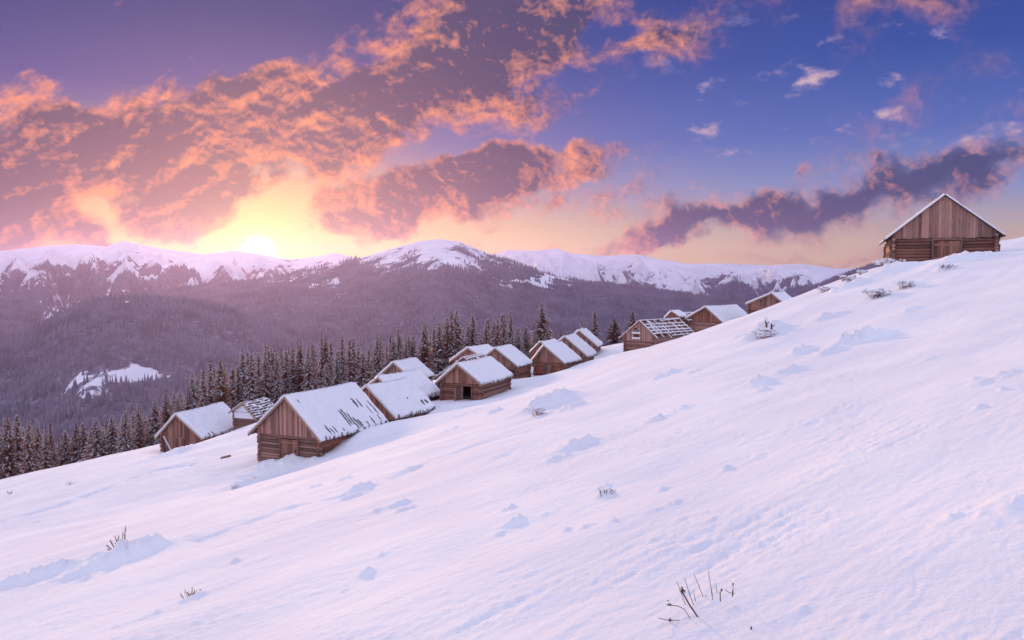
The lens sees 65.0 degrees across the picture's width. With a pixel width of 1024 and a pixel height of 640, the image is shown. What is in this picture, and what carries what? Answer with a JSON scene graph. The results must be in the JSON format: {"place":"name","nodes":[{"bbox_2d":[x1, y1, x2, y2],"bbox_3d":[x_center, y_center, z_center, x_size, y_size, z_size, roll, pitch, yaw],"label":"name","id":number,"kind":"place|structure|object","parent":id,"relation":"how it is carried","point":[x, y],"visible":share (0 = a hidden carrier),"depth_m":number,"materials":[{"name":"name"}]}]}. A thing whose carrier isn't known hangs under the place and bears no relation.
{"place":"outdoors","nodes":[
{"label":"outdoors","id":0,"kind":"place"},
{"bbox_2d":[0,239,855,446],"bbox_3d":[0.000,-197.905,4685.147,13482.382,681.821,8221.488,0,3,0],"label":"mountains","id":1,"kind":"structure","parent":0,"point":[664,274],"depth_m":3694.65,"materials":[{"name":"white snow"}]},
{"bbox_2d":[0,243,882,450],"bbox_3d":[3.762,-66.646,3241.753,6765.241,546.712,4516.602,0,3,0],"label":"forest","id":2,"kind":"object","parent":1,"relation":"on","point":[209,308],"visible":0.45,"depth_m":2421.32,"materials":[{"name":"plant"}]},
{"bbox_2d":[0,237,1023,639],"bbox_3d":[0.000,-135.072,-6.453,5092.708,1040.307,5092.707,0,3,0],"label":"snow ground","id":3,"kind":"structure","parent":0,"point":[842,461],"depth_m":15.97,"materials":[{"name":"white snow"}]},
{"bbox_2d":[0,416,13,478],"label":"spruce tree","id":4,"kind":"object","parent":3,"relation":"on","point":[3,429],"visible":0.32,"depth_m":185.04,"materials":[{"name":"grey plant"}]},
{"bbox_2d":[0,417,23,478],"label":"spruce tree","id":5,"kind":"object","parent":3,"relation":"on","point":[9,464],"visible":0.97,"depth_m":168.85,"materials":[{"name":"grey plant"}]},
{"bbox_2d":[10,414,28,474],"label":"spruce tree","id":6,"kind":"object","parent":3,"relation":"on","point":[17,438],"visible":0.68,"depth_m":174.55,"materials":[{"name":"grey plant"}]},
{"bbox_2d":[18,419,39,473],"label":"spruce tree","id":7,"kind":"object","parent":3,"relation":"on","point":[29,453],"visible":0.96,"depth_m":168.77,"materials":[{"name":"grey plant"}]},
{"bbox_2d":[33,420,44,469],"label":"spruce tree","id":8,"kind":"object","parent":3,"relation":"on","point":[38,442],"visible":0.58,"depth_m":187.87,"materials":[{"name":"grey plant"}]},
{"bbox_2d":[38,428,54,469],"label":"spruce tree","id":9,"kind":"object","parent":3,"relation":"on","point":[47,462],"visible":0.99,"depth_m":166.49,"materials":[{"name":"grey plant"}]},
{"bbox_2d":[47,422,58,467],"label":"spruce tree","id":10,"kind":"object","parent":3,"relation":"on","point":[51,442],"visible":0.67,"depth_m":183.65,"materials":[{"name":"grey plant"}]},
{"bbox_2d":[58,430,70,465],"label":"spruce tree","id":11,"kind":"object","parent":3,"relation":"on","point":[66,447],"visible":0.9,"depth_m":179.11,"materials":[{"name":"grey plant"}]},
{"bbox_2d":[56,430,73,465],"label":"spruce tree","id":12,"kind":"object","parent":3,"relation":"on","point":[63,449],"visible":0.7,"depth_m":179.34,"materials":[{"name":"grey plant"}]},
{"bbox_2d":[66,424,80,463],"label":"spruce tree","id":13,"kind":"object","parent":3,"relation":"on","point":[77,436],"visible":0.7,"depth_m":177.93,"materials":[{"name":"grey plant"}]},
{"bbox_2d":[72,422,89,462],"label":"spruce tree","id":14,"kind":"object","parent":3,"relation":"on","point":[82,439],"visible":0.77,"depth_m":176.87,"materials":[{"name":"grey plant"}]},
{"bbox_2d":[78,417,108,461],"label":"spruce tree","id":15,"kind":"object","parent":3,"relation":"on","point":[96,447],"visible":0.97,"depth_m":168.69,"materials":[{"name":"grey plant"}]},
{"bbox_2d":[101,415,119,455],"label":"spruce tree","id":16,"kind":"object","parent":3,"relation":"on","point":[112,431],"visible":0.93,"depth_m":170.32,"materials":[{"name":"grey plant"}]},
{"bbox_2d":[112,411,138,452],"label":"spruce tree","id":17,"kind":"object","parent":3,"relation":"on","point":[124,444],"visible":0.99,"depth_m":166.97,"materials":[{"name":"grey plant"}]},
{"bbox_2d":[131,402,147,447],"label":"spruce tree","id":18,"kind":"object","parent":3,"relation":"on","point":[141,413],"visible":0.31,"depth_m":191.81,"materials":[{"name":"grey plant"}]},
{"bbox_2d":[131,410,148,449],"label":"spruce tree","id":19,"kind":"object","parent":3,"relation":"on","point":[140,439],"visible":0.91,"depth_m":171.87,"materials":[{"name":"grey plant"}]},
{"bbox_2d":[144,397,161,446],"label":"spruce tree","id":20,"kind":"object","parent":3,"relation":"on","point":[154,428],"visible":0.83,"depth_m":173.60,"materials":[{"name":"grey plant"}]},
{"bbox_2d":[153,392,172,444],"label":"spruce tree","id":21,"kind":"object","parent":3,"relation":"on","point":[166,413],"visible":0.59,"depth_m":169.87,"materials":[{"name":"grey plant"}]},
{"bbox_2d":[183,384,193,409],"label":"spruce tree","id":22,"kind":"object","parent":3,"relation":"on","point":[189,407],"visible":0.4,"depth_m":174.63,"materials":[{"name":"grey plant"}]},
{"bbox_2d":[183,371,199,410],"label":"spruce tree","id":23,"kind":"object","parent":3,"relation":"on","point":[193,395],"visible":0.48,"depth_m":179.57,"materials":[{"name":"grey plant"}]},
{"bbox_2d":[154,402,232,451],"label":"log barn","id":24,"kind":"structure","parent":3,"relation":"on","point":[192,426],"depth_m":96.13,"materials":[{"name":"brown"}]},
{"bbox_2d":[176,437,185,447],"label":"door","id":25,"kind":"structure","parent":24,"relation":"in","point":[179,440],"depth_m":95.63,"materials":[{"name":"brown wood"}]},
{"bbox_2d":[195,377,202,406],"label":"spruce tree","id":26,"kind":"object","parent":3,"relation":"on","point":[198,394],"visible":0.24,"depth_m":187.58,"materials":[{"name":"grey plant"}]},
{"bbox_2d":[197,368,210,406],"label":"spruce tree","id":27,"kind":"object","parent":3,"relation":"on","point":[203,398],"visible":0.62,"depth_m":166.55,"materials":[{"name":"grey plant"}]},
{"bbox_2d":[205,360,215,403],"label":"spruce tree","id":28,"kind":"object","parent":3,"relation":"on","point":[210,383],"visible":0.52,"depth_m":182.92,"materials":[{"name":"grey plant"}]},
{"bbox_2d":[211,360,233,407],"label":"spruce tree","id":29,"kind":"object","parent":3,"relation":"on","point":[221,385],"visible":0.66,"depth_m":169.49,"materials":[{"name":"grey plant"}]},
{"bbox_2d":[222,357,231,407],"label":"spruce tree","id":30,"kind":"object","parent":3,"relation":"on","point":[225,376],"visible":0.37,"depth_m":185.57,"materials":[{"name":"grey plant"}]},
{"bbox_2d":[227,367,239,408],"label":"spruce tree","id":31,"kind":"object","parent":3,"relation":"on","point":[230,394],"visible":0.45,"depth_m":185.50,"materials":[{"name":"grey plant"}]},
{"bbox_2d":[230,367,244,406],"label":"spruce tree","id":32,"kind":"object","parent":3,"relation":"on","point":[238,390],"visible":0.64,"depth_m":172.32,"materials":[{"name":"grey plant"}]},
{"bbox_2d":[231,350,249,402],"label":"spruce tree","id":33,"kind":"object","parent":3,"relation":"on","point":[242,366],"visible":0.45,"depth_m":177.66,"materials":[{"name":"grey plant"}]},
{"bbox_2d":[228,397,273,430],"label":"log barn","id":34,"kind":"structure","parent":3,"relation":"on","point":[245,413],"depth_m":97.80,"materials":[{"name":"brown"}]},
{"bbox_2d":[242,351,260,400],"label":"spruce tree","id":35,"kind":"object","parent":3,"relation":"on","point":[252,391],"visible":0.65,"depth_m":170.34,"materials":[{"name":"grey plant"}]},
{"bbox_2d":[254,351,265,397],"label":"spruce tree","id":36,"kind":"object","parent":3,"relation":"on","point":[258,370],"visible":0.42,"depth_m":183.57,"materials":[{"name":"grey plant"}]},
{"bbox_2d":[258,342,273,401],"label":"spruce tree","id":37,"kind":"object","parent":3,"relation":"on","point":[266,393],"visible":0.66,"depth_m":171.74,"materials":[{"name":"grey plant"}]},
{"bbox_2d":[268,351,277,401],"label":"spruce tree","id":38,"kind":"object","parent":3,"relation":"on","point":[272,361],"visible":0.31,"depth_m":180.39,"materials":[{"name":"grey plant"}]},
{"bbox_2d":[268,352,284,403],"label":"spruce tree","id":39,"kind":"object","parent":3,"relation":"on","point":[276,392],"visible":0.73,"depth_m":172.09,"materials":[{"name":"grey plant"}]},
{"bbox_2d":[278,348,295,394],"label":"spruce tree","id":40,"kind":"object","parent":3,"relation":"on","point":[284,374],"visible":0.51,"depth_m":180.06,"materials":[{"name":"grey plant"}]},
{"bbox_2d":[284,351,299,393],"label":"spruce tree","id":41,"kind":"object","parent":3,"relation":"on","point":[292,382],"visible":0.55,"depth_m":178.62,"materials":[{"name":"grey plant"}]},
{"bbox_2d":[290,340,306,392],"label":"spruce tree","id":42,"kind":"object","parent":3,"relation":"on","point":[300,373],"visible":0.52,"depth_m":178.60,"materials":[{"name":"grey plant"}]},
{"bbox_2d":[299,344,318,390],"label":"spruce tree","id":43,"kind":"object","parent":3,"relation":"on","point":[308,376],"visible":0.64,"depth_m":174.53,"materials":[{"name":"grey plant"}]},
{"bbox_2d":[247,382,388,461],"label":"log barn","id":44,"kind":"structure","parent":3,"relation":"on","point":[324,420],"depth_m":66.15,"materials":[{"name":"wood"}]},
{"bbox_2d":[279,436,298,459],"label":"door","id":45,"kind":"structure","parent":44,"relation":"in","point":[288,446],"depth_m":65.39,"materials":[{"name":"wood"}]},
{"bbox_2d":[316,332,325,387],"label":"spruce tree","id":46,"kind":"object","parent":3,"relation":"on","point":[321,355],"visible":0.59,"depth_m":186.08,"materials":[{"name":"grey plant"}]},
{"bbox_2d":[315,339,333,388],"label":"spruce tree","id":47,"kind":"object","parent":3,"relation":"on","point":[326,349],"visible":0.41,"depth_m":187.27,"materials":[{"name":"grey plant"}]},
{"bbox_2d":[319,362,333,387],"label":"spruce tree","id":48,"kind":"object","parent":3,"relation":"on","point":[327,381],"visible":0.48,"depth_m":167.07,"materials":[{"name":"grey plant"}]},
{"bbox_2d":[329,341,334,380],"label":"spruce tree","id":49,"kind":"object","parent":3,"relation":"on","point":[331,353],"visible":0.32,"depth_m":195.58,"materials":[{"name":"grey plant"}]},
{"bbox_2d":[332,352,341,385],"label":"spruce tree","id":50,"kind":"object","parent":3,"relation":"on","point":[337,373],"visible":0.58,"depth_m":175.56,"materials":[{"name":"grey plant"}]},
{"bbox_2d":[330,349,346,385],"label":"spruce tree","id":51,"kind":"object","parent":3,"relation":"on","point":[340,366],"visible":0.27,"depth_m":183.28,"materials":[{"name":"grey plant"}]},
{"bbox_2d":[339,337,346,380],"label":"spruce tree","id":52,"kind":"object","parent":3,"relation":"on","point":[342,354],"visible":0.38,"depth_m":186.00,"materials":[{"name":"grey plant"}]},
{"bbox_2d":[342,338,358,385],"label":"spruce tree","id":53,"kind":"object","parent":3,"relation":"on","point":[349,365],"visible":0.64,"depth_m":170.53,"materials":[{"name":"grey plant"}]},
{"bbox_2d":[345,339,359,382],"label":"spruce tree","id":54,"kind":"object","parent":3,"relation":"on","point":[354,354],"visible":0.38,"depth_m":178.39,"materials":[{"name":"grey plant"}]},
{"bbox_2d":[353,349,371,387],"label":"spruce tree","id":55,"kind":"object","parent":3,"relation":"on","point":[363,377],"visible":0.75,"depth_m":170.24,"materials":[{"name":"green plant"}]},
{"bbox_2d":[365,347,372,382],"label":"spruce tree","id":56,"kind":"object","parent":3,"relation":"on","point":[368,360],"visible":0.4,"depth_m":182.91,"materials":[{"name":"green plant"}]},
{"bbox_2d":[366,334,385,378],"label":"spruce tree","id":57,"kind":"object","parent":3,"relation":"on","point":[376,362],"visible":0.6,"depth_m":173.13,"materials":[{"name":"green plant"}]},
{"bbox_2d":[378,335,386,368],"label":"spruce tree","id":58,"kind":"object","parent":3,"relation":"on","point":[381,351],"visible":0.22,"depth_m":181.89,"materials":[{"name":"green plant"}]},
{"bbox_2d":[385,338,399,363],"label":"spruce tree","id":59,"kind":"object","parent":3,"relation":"on","point":[393,354],"visible":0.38,"depth_m":173.84,"materials":[{"name":"green plant"}]},
{"bbox_2d":[361,377,435,421],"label":"log barn","id":60,"kind":"structure","parent":3,"relation":"on","point":[400,398],"depth_m":77.44,"materials":[{"name":"white"}]},
{"bbox_2d":[395,328,403,359],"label":"spruce tree","id":61,"kind":"object","parent":3,"relation":"on","point":[399,348],"visible":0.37,"depth_m":179.88,"materials":[{"name":"green plant"}]},
{"bbox_2d":[367,369,439,400],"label":"log barn","id":62,"kind":"structure","parent":3,"relation":"on","point":[429,388],"depth_m":87.19,"materials":[{"name":"white"}]},
{"bbox_2d":[374,357,434,381],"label":"log barn","id":63,"kind":"structure","parent":3,"relation":"on","point":[406,364],"depth_m":96.33,"materials":[{"name":"white"}]},
{"bbox_2d":[400,340,409,359],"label":"spruce tree","id":64,"kind":"object","parent":3,"relation":"on","point":[406,351],"visible":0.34,"depth_m":172.06,"materials":[{"name":"green plant"}]},
{"bbox_2d":[408,335,419,360],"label":"spruce tree","id":65,"kind":"object","parent":3,"relation":"on","point":[412,347],"visible":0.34,"depth_m":183.17,"materials":[{"name":"green plant"}]},
{"bbox_2d":[414,324,436,377],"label":"spruce tree","id":66,"kind":"object","parent":3,"relation":"on","point":[426,356],"visible":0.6,"depth_m":172.13,"materials":[{"name":"green plant"}]},
{"bbox_2d":[429,327,436,371],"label":"spruce tree","id":67,"kind":"object","parent":3,"relation":"on","point":[433,345],"visible":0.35,"depth_m":183.84,"materials":[{"name":"green plant"}]},
{"bbox_2d":[430,323,447,373],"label":"spruce tree","id":68,"kind":"object","parent":3,"relation":"on","point":[438,348],"visible":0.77,"depth_m":178.40,"materials":[{"name":"green plant"}]},
{"bbox_2d":[441,317,453,368],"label":"spruce tree","id":69,"kind":"object","parent":3,"relation":"on","point":[447,327],"visible":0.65,"depth_m":179.32,"materials":[{"name":"green plant"}]},
{"bbox_2d":[444,312,458,366],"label":"spruce tree","id":70,"kind":"object","parent":3,"relation":"on","point":[452,349],"visible":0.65,"depth_m":178.23,"materials":[{"name":"green plant"}]},
{"bbox_2d":[431,353,484,388],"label":"log barn","id":71,"kind":"structure","parent":3,"relation":"on","point":[467,358],"depth_m":98.43,"materials":[{"name":"white"}]},
{"bbox_2d":[453,307,465,354],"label":"spruce tree","id":72,"kind":"object","parent":3,"relation":"on","point":[459,341],"visible":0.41,"depth_m":187.79,"materials":[{"name":"green plant"}]},
{"bbox_2d":[461,323,472,348],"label":"spruce tree","id":73,"kind":"object","parent":3,"relation":"on","point":[468,342],"visible":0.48,"depth_m":178.13,"materials":[{"name":"green plant"}]},
{"bbox_2d":[449,344,492,363],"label":"log barn","id":74,"kind":"structure","parent":3,"relation":"on","point":[473,350],"depth_m":115.78,"materials":[{"name":"white"}]},
{"bbox_2d":[464,313,479,345],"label":"spruce tree","id":75,"kind":"object","parent":3,"relation":"on","point":[473,334],"visible":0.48,"depth_m":178.92,"materials":[{"name":"green plant"}]},
{"bbox_2d":[435,356,513,400],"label":"log barn","id":76,"kind":"structure","parent":3,"relation":"on","point":[482,378],"depth_m":85.88,"materials":[{"name":"brown"}]},
{"bbox_2d":[454,385,471,400],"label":"door","id":77,"kind":"structure","parent":76,"relation":"in","point":[458,391],"depth_m":84.77,"materials":[{"name":"brown wood"}]},
{"bbox_2d":[481,322,490,344],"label":"spruce tree","id":78,"kind":"object","parent":3,"relation":"on","point":[486,339],"visible":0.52,"depth_m":172.70,"materials":[{"name":"green plant"}]},
{"bbox_2d":[489,320,496,345],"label":"spruce tree","id":79,"kind":"object","parent":3,"relation":"on","point":[493,333],"visible":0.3,"depth_m":187.66,"materials":[{"name":"green plant"}]},
{"bbox_2d":[492,320,502,346],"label":"spruce tree","id":80,"kind":"object","parent":3,"relation":"on","point":[497,338],"visible":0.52,"depth_m":167.02,"materials":[{"name":"green plant"}]},
{"bbox_2d":[500,316,508,345],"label":"spruce tree","id":81,"kind":"object","parent":3,"relation":"on","point":[503,337],"visible":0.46,"depth_m":185.16,"materials":[{"name":"green plant"}]},
{"bbox_2d":[485,344,532,378],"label":"log barn","id":82,"kind":"structure","parent":3,"relation":"on","point":[516,362],"depth_m":105.38,"materials":[{"name":"white"}]},
{"bbox_2d":[505,310,515,346],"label":"spruce tree","id":83,"kind":"object","parent":3,"relation":"on","point":[511,338],"visible":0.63,"depth_m":180.88,"materials":[{"name":"green plant"}]},
{"bbox_2d":[515,335,526,354],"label":"spruce tree","id":84,"kind":"object","parent":3,"relation":"on","point":[519,346],"visible":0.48,"depth_m":181.18,"materials":[{"name":"green plant"}]},
{"bbox_2d":[522,326,530,358],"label":"spruce tree","id":85,"kind":"object","parent":3,"relation":"on","point":[526,343],"visible":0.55,"depth_m":187.39,"materials":[{"name":"green plant"}]},
{"bbox_2d":[527,405,546,415],"bbox_3d":[1.103,4.087,35.734,0.955,0.559,1.257,0,3,0],"label":"shrub","id":86,"kind":"object","parent":3,"relation":"on","point":[540,410],"visible":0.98,"depth_m":35.65,"materials":[{"name":"white plant"}]},
{"bbox_2d":[529,302,552,353],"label":"spruce tree","id":87,"kind":"object","parent":3,"relation":"on","point":[541,331],"visible":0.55,"depth_m":189.73,"materials":[{"name":"green plant"}]},
{"bbox_2d":[529,338,556,366],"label":"log barn","id":88,"kind":"structure","parent":3,"relation":"on","point":[535,348],"depth_m":121.69,"materials":[{"name":"brown"}]},
{"bbox_2d":[531,341,581,375],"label":"log barn","id":89,"kind":"structure","parent":3,"relation":"on","point":[550,358],"depth_m":110.41,"materials":[{"name":"wood"}]},
{"bbox_2d":[544,363,552,374],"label":"door","id":90,"kind":"structure","parent":89,"relation":"in","point":[548,369],"depth_m":110.03,"materials":[{"name":"wood"}]},
{"bbox_2d":[556,333,596,363],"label":"log barn","id":91,"kind":"structure","parent":3,"relation":"on","point":[580,347],"depth_m":120.14,"materials":[{"name":"white"}]},
{"bbox_2d":[573,328,602,355],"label":"log barn","id":92,"kind":"structure","parent":3,"relation":"on","point":[586,335],"depth_m":130.09,"materials":[{"name":"white"}]},
{"bbox_2d":[590,310,600,339],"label":"spruce tree","id":93,"kind":"object","parent":3,"relation":"on","point":[595,327],"visible":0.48,"depth_m":194.99,"materials":[{"name":"green plant"}]},
{"bbox_2d":[601,317,623,346],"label":"spruce tree","id":94,"kind":"object","parent":3,"relation":"on","point":[612,338],"visible":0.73,"depth_m":189.87,"materials":[{"name":"green plant"}]},
{"bbox_2d":[625,309,635,331],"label":"spruce tree","id":95,"kind":"object","parent":3,"relation":"on","point":[632,319],"visible":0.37,"depth_m":185.08,"materials":[{"name":"green plant"}]},
{"bbox_2d":[618,318,694,351],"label":"log barn","id":96,"kind":"structure","parent":3,"relation":"on","point":[644,336],"depth_m":116.22,"materials":[{"name":"brown wood"}]},
{"bbox_2d":[664,309,686,325],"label":"log barn","id":97,"kind":"structure","parent":3,"relation":"on","point":[680,314],"depth_m":150.15,"materials":[{"name":"white"}]},
{"bbox_2d":[660,571,734,621],"bbox_3d":[1.857,2.814,8.041,0.876,0.565,0.564,0,3,0],"label":"dry weed","id":98,"kind":"object","parent":3,"relation":"on","point":[682,590],"visible":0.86,"depth_m":7.79,"materials":[{"name":"brown plant"}]},
{"bbox_2d":[685,304,747,331],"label":"log barn","id":99,"kind":"structure","parent":3,"relation":"on","point":[705,317],"depth_m":125.81,"materials":[{"name":"white"}]},
{"bbox_2d":[750,327,779,338],"bbox_3d":[12.772,0.706,40.392,1.312,0.681,1.356,0,3,0],"label":"shrub","id":100,"kind":"object","parent":3,"relation":"on","point":[765,332],"visible":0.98,"depth_m":40.26,"materials":[{"name":"white plant"}]},
{"bbox_2d":[745,291,791,313],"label":"log barn","id":101,"kind":"structure","parent":3,"relation":"on","point":[769,299],"depth_m":120.73,"materials":[{"name":"brown wood"}]},
{"bbox_2d":[862,287,891,297],"bbox_3d":[19.452,-1.419,42.974,1.401,0.656,1.142,2,3,37],"label":"shrub","id":102,"kind":"object","parent":3,"relation":"on","point":[880,292],"visible":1,"depth_m":42.90,"materials":[{"name":"white plant"}]},
{"bbox_2d":[872,258,905,266],"bbox_3d":[26.129,-3.900,55.960,2.164,0.854,2.070,0,3,0],"label":"shrub","id":103,"kind":"object","parent":3,"relation":"on","point":[883,261],"visible":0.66,"depth_m":55.51,"materials":[{"name":"white plant"}]},
{"bbox_2d":[894,280,915,288],"bbox_3d":[21.348,-1.897,43.480,1.116,0.577,1.006,0,3,0],"label":"shrub","id":104,"kind":"object","parent":3,"relation":"on","point":[902,283],"visible":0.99,"depth_m":43.41,"materials":[{"name":"white plant"}]},
{"bbox_2d":[878,193,1005,261],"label":"log barn","id":105,"kind":"structure","parent":3,"relation":"on","point":[946,220],"depth_m":57.74,"materials":[{"name":"wood"}]},
{"bbox_2d":[931,238,962,259],"bbox_3d":[31.165,-4.382,57.635,1.930,2.952,0.105,1,3,22],"label":"door","id":106,"kind":"structure","parent":105,"relation":"in","point":[938,250],"depth_m":57.62,"materials":[{"name":"wood"}]},
{"bbox_2d":[0,0,1023,268],"label":"sky","id":107,"kind":"structure","parent":0,"point":[747,132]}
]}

